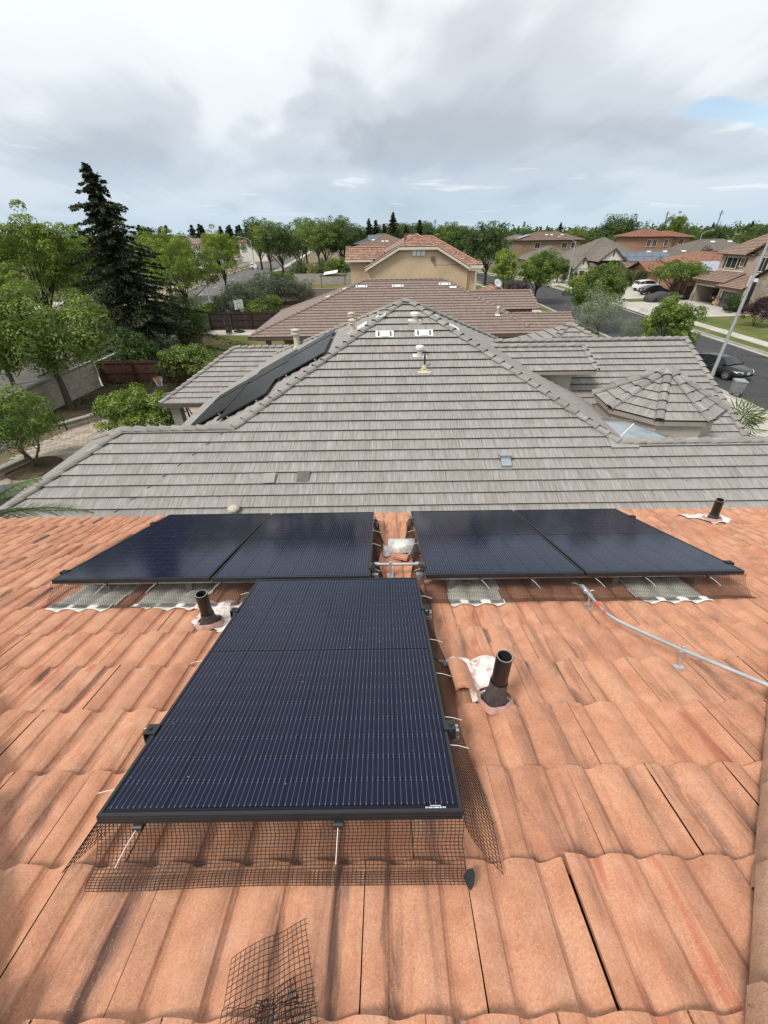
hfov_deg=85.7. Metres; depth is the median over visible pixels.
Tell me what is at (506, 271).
street tree
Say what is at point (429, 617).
mounting rail
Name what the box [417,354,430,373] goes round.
vent pipe
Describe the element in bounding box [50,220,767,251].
wood
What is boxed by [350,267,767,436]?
sidewalk
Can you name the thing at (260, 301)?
bush
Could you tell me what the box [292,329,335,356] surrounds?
solar module
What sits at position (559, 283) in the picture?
driveway
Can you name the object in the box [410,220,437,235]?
garden tree
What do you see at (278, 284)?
grey shrub
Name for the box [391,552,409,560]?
tile fragment
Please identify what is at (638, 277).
bush
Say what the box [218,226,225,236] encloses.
conifer
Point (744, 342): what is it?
verge
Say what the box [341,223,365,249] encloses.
roadside tree
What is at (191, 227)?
conifer
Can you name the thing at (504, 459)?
hood vent
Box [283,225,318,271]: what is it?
roadside tree
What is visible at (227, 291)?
grey shrub
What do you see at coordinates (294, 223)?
roadside tree
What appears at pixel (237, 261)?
road
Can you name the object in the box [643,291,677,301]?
covered car
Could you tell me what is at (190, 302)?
bush
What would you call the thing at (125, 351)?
bush
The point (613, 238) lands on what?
garden tree
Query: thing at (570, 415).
grey tiled house
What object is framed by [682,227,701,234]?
garden tree
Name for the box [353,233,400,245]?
hipped house
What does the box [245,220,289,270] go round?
roadside tree
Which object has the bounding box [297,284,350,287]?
yard lawn
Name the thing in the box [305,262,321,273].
bush
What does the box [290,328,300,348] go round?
chimney pipe
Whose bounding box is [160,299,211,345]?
bush
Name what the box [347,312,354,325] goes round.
chimney pipe
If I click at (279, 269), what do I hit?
sidewalk
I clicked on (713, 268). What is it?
solar bank
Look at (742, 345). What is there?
kerb
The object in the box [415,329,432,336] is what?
attic vent
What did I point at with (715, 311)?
driveway
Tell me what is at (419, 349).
flue vent
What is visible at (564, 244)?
window
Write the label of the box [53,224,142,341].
leaning tree
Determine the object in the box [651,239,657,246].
window
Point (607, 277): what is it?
street tree
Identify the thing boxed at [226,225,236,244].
conifer
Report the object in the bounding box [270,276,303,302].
grey shrub
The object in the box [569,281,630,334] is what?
olive tree
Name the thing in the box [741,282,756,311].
front door
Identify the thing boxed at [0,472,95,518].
palm tree
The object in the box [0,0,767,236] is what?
sky
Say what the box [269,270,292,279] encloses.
hedge
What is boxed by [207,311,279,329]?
plank fence
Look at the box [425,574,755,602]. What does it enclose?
wire mesh
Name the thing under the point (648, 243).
window
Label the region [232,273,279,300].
grey shrub
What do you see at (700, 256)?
rust house
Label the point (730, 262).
window
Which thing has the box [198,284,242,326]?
hedge
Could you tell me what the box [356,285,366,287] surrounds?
attic vent
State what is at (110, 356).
block wall
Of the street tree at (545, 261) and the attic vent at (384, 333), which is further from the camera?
the street tree at (545, 261)
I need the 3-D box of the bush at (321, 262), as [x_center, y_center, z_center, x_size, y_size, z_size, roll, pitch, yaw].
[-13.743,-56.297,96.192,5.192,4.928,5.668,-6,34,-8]
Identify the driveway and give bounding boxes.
[547,278,568,285]
[612,300,749,316]
[614,286,682,298]
[722,393,767,436]
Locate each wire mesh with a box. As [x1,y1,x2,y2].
[41,581,255,607]
[62,593,244,872]
[84,818,465,892]
[371,517,382,577]
[405,517,424,586]
[419,586,503,874]
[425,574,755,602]
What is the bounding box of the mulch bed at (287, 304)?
[222,301,303,325]
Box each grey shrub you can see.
[212,293,246,318]
[217,280,261,303]
[222,283,271,311]
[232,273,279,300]
[246,272,296,297]
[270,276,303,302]
[285,279,316,301]
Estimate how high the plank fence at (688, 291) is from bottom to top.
1.958 m
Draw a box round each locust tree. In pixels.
[0,199,105,360]
[0,270,37,385]
[12,224,102,328]
[124,226,195,301]
[135,238,237,305]
[199,224,246,287]
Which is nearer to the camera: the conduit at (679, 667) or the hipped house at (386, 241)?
the conduit at (679, 667)
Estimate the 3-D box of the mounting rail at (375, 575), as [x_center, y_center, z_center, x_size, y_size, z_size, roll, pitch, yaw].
[-1.208,0.548,3.146,2.330,0.182,0.069,-1,34,0]
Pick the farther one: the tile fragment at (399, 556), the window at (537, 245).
the window at (537, 245)
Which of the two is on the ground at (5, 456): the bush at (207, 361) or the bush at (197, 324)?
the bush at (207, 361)
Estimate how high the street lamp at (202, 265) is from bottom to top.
9.449 m
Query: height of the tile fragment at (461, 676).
0.134 m
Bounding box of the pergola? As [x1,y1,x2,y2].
[319,270,346,287]
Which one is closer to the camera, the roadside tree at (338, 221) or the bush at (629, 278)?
the bush at (629, 278)
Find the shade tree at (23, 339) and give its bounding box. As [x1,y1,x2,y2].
[0,280,115,408]
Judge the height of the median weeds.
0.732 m
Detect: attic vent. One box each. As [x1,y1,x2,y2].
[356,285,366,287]
[357,321,367,329]
[376,330,393,336]
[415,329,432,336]
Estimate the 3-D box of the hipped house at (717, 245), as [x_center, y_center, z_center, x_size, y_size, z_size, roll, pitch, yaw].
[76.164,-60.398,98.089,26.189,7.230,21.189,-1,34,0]
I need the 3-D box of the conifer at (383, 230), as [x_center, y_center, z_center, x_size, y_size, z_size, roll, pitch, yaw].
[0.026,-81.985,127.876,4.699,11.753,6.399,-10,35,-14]
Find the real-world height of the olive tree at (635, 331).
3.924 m
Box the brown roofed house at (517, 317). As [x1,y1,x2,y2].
[247,277,574,344]
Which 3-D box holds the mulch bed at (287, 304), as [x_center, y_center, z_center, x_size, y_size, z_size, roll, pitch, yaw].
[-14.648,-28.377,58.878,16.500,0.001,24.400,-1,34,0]
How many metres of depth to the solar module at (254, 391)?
13.66 m
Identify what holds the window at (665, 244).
in the hipped house at (646, 239)
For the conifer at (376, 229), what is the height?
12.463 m
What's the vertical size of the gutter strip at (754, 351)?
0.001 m
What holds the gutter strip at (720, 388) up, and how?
on the street
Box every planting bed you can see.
[5,456,63,480]
[39,383,181,420]
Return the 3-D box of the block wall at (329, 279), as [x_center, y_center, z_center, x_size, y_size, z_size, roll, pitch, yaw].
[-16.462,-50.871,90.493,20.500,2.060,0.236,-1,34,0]
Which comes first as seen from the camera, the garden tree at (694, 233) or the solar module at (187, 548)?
the solar module at (187, 548)
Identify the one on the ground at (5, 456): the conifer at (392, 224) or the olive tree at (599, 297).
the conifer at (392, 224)
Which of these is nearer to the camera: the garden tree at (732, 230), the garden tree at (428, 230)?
the garden tree at (732, 230)
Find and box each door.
[678,280,686,294]
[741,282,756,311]
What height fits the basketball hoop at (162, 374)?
3.480 m
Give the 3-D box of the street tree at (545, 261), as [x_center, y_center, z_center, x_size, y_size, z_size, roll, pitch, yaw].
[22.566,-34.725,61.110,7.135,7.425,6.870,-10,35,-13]
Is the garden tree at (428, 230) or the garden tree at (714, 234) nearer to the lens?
the garden tree at (714, 234)
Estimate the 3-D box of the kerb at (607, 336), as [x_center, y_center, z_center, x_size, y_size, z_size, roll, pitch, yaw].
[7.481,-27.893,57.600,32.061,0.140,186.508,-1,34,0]
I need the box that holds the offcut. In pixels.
[220,918,320,1023]
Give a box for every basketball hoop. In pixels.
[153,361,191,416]
[233,299,244,332]
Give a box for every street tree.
[445,225,479,255]
[462,220,516,285]
[491,248,520,287]
[516,247,563,296]
[553,256,572,282]
[562,259,628,322]
[566,226,595,244]
[596,213,643,238]
[640,292,708,345]
[644,257,712,292]
[661,211,688,233]
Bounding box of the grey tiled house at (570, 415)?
[0,298,767,518]
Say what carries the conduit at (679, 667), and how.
attached to the tiled roof house at (620, 771)
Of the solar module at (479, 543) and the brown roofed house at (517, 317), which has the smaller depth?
the solar module at (479, 543)
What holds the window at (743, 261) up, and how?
in the beige house at (732, 274)
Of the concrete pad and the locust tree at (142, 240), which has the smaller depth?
the concrete pad
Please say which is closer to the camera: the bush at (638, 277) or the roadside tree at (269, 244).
the bush at (638, 277)
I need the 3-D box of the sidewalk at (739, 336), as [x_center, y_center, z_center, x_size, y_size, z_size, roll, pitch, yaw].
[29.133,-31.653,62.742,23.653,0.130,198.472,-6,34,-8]
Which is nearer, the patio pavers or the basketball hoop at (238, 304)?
the patio pavers
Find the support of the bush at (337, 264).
on the ground at (5, 456)
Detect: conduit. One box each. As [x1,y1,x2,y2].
[371,561,422,577]
[575,583,767,687]
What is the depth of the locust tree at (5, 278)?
29.21 m
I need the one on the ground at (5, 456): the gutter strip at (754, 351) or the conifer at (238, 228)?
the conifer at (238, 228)
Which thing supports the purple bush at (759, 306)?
on the front lawn at (742, 326)
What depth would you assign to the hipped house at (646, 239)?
101.79 m
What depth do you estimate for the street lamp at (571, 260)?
77.53 m
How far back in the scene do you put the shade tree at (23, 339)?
22.32 m
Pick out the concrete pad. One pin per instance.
(223, 332)
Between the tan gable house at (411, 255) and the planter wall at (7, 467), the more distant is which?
the tan gable house at (411, 255)
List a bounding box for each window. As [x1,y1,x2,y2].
[534,243,539,248]
[561,242,567,247]
[646,240,651,246]
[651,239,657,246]
[663,239,668,246]
[678,238,683,244]
[722,256,739,268]
[738,257,748,266]
[758,257,767,271]
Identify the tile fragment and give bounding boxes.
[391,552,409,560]
[447,658,476,692]
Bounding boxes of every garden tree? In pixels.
[371,224,392,234]
[382,223,402,238]
[398,222,413,238]
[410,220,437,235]
[412,222,438,237]
[434,221,464,246]
[434,225,450,240]
[502,229,516,236]
[520,228,537,235]
[584,230,595,240]
[607,235,616,241]
[651,226,667,230]
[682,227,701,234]
[689,229,700,241]
[691,225,732,241]
[717,227,734,240]
[735,224,767,243]
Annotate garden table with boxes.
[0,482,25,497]
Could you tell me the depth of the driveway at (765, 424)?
25.12 m
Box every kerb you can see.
[101,261,266,329]
[477,273,767,354]
[478,281,767,412]
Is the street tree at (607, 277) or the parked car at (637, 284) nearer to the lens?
the street tree at (607, 277)
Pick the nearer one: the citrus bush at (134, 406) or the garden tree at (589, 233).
the citrus bush at (134, 406)
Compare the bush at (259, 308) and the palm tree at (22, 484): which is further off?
the bush at (259, 308)
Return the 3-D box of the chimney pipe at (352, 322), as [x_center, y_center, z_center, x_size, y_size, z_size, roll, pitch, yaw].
[-1.085,-6.369,14.219,0.363,0.520,0.400,-1,34,0]
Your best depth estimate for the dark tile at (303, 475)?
10.56 m
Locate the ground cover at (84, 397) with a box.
[47,381,185,421]
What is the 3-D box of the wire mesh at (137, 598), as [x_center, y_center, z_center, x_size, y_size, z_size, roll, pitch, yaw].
[-1.659,0.593,2.942,1.496,0.102,0.170,-1,34,0]
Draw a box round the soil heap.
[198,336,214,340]
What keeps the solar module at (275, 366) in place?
on the grey tiled house at (570, 415)
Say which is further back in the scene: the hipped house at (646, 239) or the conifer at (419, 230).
the conifer at (419, 230)
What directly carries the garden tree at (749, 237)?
on the ground at (5, 456)
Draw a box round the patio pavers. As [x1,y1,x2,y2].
[0,407,199,505]
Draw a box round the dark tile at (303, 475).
[297,471,309,481]
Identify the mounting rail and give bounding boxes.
[67,573,377,592]
[416,572,727,588]
[425,610,431,619]
[451,724,458,740]
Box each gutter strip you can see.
[482,274,767,356]
[501,287,767,411]
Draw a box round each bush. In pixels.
[90,382,186,432]
[108,326,159,360]
[144,333,189,359]
[153,342,213,379]
[154,288,204,336]
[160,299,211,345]
[189,353,217,374]
[239,297,266,311]
[243,301,273,318]
[261,294,283,311]
[268,273,281,280]
[289,258,309,273]
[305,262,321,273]
[316,257,335,273]
[323,256,350,272]
[561,266,578,282]
[623,269,634,284]
[632,269,646,283]
[721,292,746,312]
[738,296,767,326]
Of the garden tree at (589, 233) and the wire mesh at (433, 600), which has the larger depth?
the garden tree at (589, 233)
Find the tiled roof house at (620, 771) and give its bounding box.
[0,507,767,1023]
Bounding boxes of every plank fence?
[95,360,203,385]
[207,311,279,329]
[682,285,694,299]
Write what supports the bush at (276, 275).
on the yard lawn at (331, 286)
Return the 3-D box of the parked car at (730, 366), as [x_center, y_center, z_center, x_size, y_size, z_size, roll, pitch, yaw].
[25.197,-11.151,31.188,2.120,1.459,4.648,-11,35,-15]
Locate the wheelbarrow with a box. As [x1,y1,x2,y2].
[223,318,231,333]
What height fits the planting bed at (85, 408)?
0.001 m
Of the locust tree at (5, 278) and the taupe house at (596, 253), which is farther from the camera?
the taupe house at (596, 253)
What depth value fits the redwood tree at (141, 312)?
33.21 m
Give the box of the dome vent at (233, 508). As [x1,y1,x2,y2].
[227,504,239,512]
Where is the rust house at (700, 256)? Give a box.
[625,251,722,294]
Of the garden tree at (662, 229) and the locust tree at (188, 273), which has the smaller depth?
the locust tree at (188, 273)
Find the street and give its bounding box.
[477,274,767,408]
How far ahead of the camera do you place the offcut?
0.98 m
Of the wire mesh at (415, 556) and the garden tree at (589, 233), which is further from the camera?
the garden tree at (589, 233)
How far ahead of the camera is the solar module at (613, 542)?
3.49 m
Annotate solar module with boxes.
[52,513,270,583]
[96,577,462,823]
[191,399,233,425]
[195,390,241,420]
[205,383,248,410]
[212,512,376,581]
[213,375,254,402]
[216,384,271,420]
[227,376,276,408]
[234,368,282,399]
[241,362,286,391]
[249,355,291,382]
[255,349,296,375]
[276,346,327,379]
[282,340,329,370]
[287,335,332,363]
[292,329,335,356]
[409,510,583,577]
[514,508,744,576]
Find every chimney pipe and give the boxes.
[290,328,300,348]
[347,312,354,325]
[347,318,356,334]
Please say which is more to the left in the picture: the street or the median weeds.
the median weeds
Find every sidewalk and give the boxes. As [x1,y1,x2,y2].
[0,251,310,451]
[29,249,276,313]
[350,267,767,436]
[479,272,767,346]
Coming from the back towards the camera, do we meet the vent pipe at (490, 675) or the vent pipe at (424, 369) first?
the vent pipe at (424, 369)
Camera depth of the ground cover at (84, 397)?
29.18 m
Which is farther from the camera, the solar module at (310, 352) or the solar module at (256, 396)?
the solar module at (310, 352)
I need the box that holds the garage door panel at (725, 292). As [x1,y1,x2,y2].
[723,291,737,296]
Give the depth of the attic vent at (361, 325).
13.97 m
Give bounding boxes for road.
[0,246,311,394]
[34,259,248,326]
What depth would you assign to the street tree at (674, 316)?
30.96 m
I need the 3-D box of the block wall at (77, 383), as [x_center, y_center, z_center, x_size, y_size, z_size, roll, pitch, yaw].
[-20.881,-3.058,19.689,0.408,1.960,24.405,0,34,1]
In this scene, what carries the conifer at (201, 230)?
on the ground at (5, 456)
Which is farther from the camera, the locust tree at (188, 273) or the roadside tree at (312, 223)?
the roadside tree at (312, 223)
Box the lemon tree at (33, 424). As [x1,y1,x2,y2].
[0,382,68,467]
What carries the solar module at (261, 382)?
on the grey tiled house at (570, 415)
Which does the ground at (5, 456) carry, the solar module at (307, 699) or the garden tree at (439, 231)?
the garden tree at (439, 231)
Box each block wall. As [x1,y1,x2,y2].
[0,361,101,425]
[93,301,222,384]
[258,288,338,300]
[261,273,351,284]
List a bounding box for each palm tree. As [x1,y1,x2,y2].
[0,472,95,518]
[730,394,767,436]
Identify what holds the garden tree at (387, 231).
on the ground at (5, 456)
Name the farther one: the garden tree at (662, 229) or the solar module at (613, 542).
the garden tree at (662, 229)
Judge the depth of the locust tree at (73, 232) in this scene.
42.62 m
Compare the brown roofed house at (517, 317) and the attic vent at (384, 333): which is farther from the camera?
the brown roofed house at (517, 317)
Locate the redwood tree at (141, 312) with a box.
[36,162,249,377]
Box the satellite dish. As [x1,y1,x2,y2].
[495,279,501,289]
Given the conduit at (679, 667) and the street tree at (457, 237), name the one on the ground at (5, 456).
the street tree at (457, 237)
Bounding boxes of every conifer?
[188,225,198,237]
[197,225,206,237]
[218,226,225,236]
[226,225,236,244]
[235,225,243,238]
[360,218,373,240]
[372,220,379,234]
[380,224,386,233]
[384,212,400,237]
[401,224,409,238]
[416,220,422,234]
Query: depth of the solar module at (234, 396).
15.16 m
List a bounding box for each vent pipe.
[189,590,241,631]
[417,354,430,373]
[436,649,513,714]
[676,498,730,523]
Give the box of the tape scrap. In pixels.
[463,868,474,890]
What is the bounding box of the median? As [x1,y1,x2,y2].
[58,254,281,332]
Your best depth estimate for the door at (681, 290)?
68.00 m
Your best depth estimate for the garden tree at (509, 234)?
183.78 m
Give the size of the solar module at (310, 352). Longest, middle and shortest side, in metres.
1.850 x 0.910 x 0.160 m
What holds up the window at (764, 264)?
in the beige house at (732, 274)
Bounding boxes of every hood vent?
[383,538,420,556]
[498,453,511,470]
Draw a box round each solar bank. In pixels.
[701,261,716,270]
[708,261,719,268]
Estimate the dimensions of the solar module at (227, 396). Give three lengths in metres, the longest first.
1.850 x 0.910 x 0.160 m
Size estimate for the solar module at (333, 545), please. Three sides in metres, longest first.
1.725 x 1.168 x 0.053 m
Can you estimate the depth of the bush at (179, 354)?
29.36 m
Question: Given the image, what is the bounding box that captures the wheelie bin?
[729,378,748,397]
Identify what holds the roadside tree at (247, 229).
on the ground at (5, 456)
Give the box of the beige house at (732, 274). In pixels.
[689,234,767,318]
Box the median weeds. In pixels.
[97,262,262,326]
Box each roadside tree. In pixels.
[236,217,267,269]
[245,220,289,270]
[256,222,301,273]
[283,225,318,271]
[285,216,316,263]
[298,217,328,264]
[303,220,347,261]
[324,223,360,257]
[328,215,352,261]
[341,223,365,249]
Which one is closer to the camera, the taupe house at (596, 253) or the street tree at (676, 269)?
the street tree at (676, 269)
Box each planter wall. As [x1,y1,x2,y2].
[0,455,29,478]
[20,392,169,434]
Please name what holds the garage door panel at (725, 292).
in the beige house at (732, 274)
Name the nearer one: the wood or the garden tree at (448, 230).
the garden tree at (448, 230)
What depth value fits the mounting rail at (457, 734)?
1.65 m
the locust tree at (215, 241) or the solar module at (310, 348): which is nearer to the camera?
the solar module at (310, 348)
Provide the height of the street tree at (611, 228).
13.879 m
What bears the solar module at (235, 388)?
on the grey tiled house at (570, 415)
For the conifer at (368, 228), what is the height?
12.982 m
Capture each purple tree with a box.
[503,276,533,292]
[702,246,718,251]
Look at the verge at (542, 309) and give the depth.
57.05 m
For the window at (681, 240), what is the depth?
102.32 m
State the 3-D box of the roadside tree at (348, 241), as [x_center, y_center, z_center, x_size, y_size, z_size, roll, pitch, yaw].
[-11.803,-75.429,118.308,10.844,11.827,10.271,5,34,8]
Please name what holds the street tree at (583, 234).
on the ground at (5, 456)
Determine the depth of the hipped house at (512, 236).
177.99 m
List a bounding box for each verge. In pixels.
[476,281,605,337]
[477,272,767,351]
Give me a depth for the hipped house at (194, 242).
155.25 m
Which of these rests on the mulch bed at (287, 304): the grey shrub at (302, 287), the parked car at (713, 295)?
the grey shrub at (302, 287)
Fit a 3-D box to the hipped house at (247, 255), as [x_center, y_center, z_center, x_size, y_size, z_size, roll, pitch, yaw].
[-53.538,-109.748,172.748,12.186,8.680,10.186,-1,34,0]
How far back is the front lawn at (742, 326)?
47.24 m
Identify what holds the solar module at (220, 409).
on the grey tiled house at (570, 415)
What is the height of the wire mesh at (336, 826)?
0.111 m
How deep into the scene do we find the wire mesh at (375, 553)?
3.77 m
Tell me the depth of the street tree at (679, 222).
178.68 m
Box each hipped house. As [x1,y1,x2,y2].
[183,238,222,263]
[238,239,271,261]
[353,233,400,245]
[355,235,398,248]
[502,235,521,250]
[509,231,585,265]
[614,229,694,249]
[662,239,738,252]
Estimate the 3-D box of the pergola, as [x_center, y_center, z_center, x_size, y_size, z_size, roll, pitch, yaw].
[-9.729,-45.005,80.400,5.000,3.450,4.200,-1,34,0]
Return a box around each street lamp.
[167,233,210,302]
[558,236,575,286]
[711,241,767,375]
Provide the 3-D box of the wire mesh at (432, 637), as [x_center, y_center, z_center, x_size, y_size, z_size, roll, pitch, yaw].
[0.302,0.805,2.075,0.138,0.671,1.690,-1,34,0]
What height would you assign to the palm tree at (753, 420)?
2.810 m
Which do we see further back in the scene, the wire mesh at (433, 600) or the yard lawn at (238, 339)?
the yard lawn at (238, 339)
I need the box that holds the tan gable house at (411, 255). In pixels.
[345,233,503,289]
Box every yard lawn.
[165,335,284,379]
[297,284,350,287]
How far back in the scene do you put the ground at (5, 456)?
90.86 m
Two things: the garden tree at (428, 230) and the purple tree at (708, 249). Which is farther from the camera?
the garden tree at (428, 230)
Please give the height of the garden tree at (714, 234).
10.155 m
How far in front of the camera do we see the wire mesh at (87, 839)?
1.31 m
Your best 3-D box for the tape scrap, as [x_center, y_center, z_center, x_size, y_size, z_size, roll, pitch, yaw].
[0.254,1.090,1.227,0.034,0.027,0.052,-1,34,0]
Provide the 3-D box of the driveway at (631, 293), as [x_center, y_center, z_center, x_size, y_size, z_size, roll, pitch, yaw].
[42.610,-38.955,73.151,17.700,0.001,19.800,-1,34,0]
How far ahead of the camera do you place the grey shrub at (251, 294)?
54.55 m
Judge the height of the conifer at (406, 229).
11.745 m
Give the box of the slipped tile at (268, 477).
[262,473,275,483]
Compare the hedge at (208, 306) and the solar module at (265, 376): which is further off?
the hedge at (208, 306)
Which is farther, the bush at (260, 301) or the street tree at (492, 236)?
the street tree at (492, 236)
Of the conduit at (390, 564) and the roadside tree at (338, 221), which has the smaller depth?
the conduit at (390, 564)
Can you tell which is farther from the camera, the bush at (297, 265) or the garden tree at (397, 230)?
the garden tree at (397, 230)
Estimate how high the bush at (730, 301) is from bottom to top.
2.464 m
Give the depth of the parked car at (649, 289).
68.11 m
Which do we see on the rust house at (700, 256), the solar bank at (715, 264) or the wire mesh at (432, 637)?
the solar bank at (715, 264)
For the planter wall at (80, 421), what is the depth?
24.12 m
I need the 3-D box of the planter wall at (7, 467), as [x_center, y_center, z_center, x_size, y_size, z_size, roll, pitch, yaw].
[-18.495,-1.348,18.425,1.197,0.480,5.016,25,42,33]
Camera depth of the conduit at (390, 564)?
3.34 m
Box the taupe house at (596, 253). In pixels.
[516,237,690,280]
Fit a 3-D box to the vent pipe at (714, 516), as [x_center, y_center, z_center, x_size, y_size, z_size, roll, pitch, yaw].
[3.705,-0.025,4.757,0.490,0.374,0.338,-1,34,0]
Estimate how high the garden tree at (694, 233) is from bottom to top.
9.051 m
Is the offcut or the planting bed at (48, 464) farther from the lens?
the planting bed at (48, 464)
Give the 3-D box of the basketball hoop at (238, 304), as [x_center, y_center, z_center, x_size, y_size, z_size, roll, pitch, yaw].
[-16.175,-21.786,46.114,1.689,3.330,1.290,16,37,23]
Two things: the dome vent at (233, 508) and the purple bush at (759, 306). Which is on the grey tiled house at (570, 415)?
the dome vent at (233, 508)
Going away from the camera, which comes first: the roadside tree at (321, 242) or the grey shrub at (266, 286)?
the grey shrub at (266, 286)
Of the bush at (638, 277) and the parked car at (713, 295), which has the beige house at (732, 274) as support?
the parked car at (713, 295)
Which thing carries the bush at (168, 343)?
on the yard lawn at (238, 339)
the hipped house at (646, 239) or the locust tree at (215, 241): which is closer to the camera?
the locust tree at (215, 241)
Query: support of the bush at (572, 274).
on the front lawn at (742, 326)
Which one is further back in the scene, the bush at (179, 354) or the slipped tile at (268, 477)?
the bush at (179, 354)
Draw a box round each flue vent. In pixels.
[408,311,420,324]
[413,345,426,357]
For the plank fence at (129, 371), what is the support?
on the ground at (5, 456)
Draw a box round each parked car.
[631,279,658,289]
[638,284,668,294]
[699,352,753,379]
[709,290,718,300]
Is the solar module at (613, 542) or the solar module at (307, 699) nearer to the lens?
the solar module at (307, 699)
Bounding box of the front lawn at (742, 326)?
[478,268,767,341]
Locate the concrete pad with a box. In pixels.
[208,330,254,334]
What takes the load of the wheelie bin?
on the gutter strip at (720, 388)
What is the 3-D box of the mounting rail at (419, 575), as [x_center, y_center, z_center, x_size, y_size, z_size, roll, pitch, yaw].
[1.410,0.512,3.146,2.335,0.182,0.069,-1,34,0]
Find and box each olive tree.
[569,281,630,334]
[613,308,663,336]
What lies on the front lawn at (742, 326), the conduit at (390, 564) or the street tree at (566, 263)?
the street tree at (566, 263)
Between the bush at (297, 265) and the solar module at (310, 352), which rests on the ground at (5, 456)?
the bush at (297, 265)
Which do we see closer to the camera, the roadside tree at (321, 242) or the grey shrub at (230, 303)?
the grey shrub at (230, 303)
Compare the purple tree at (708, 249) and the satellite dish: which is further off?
the purple tree at (708, 249)
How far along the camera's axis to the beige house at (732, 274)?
56.32 m
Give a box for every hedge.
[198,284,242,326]
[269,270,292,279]
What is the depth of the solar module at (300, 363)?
13.47 m
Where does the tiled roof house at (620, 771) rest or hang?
on the ground at (5, 456)
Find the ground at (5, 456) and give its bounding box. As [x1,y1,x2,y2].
[0,231,688,464]
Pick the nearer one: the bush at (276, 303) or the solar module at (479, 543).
the solar module at (479, 543)
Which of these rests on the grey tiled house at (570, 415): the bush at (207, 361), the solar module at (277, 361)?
the solar module at (277, 361)
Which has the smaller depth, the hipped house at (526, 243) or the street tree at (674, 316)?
the street tree at (674, 316)
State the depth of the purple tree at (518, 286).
49.79 m
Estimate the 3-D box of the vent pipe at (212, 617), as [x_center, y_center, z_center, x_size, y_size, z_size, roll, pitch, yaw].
[-1.119,0.600,2.757,0.546,0.385,0.403,-1,34,0]
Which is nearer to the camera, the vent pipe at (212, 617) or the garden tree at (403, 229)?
the vent pipe at (212, 617)
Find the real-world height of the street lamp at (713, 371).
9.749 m

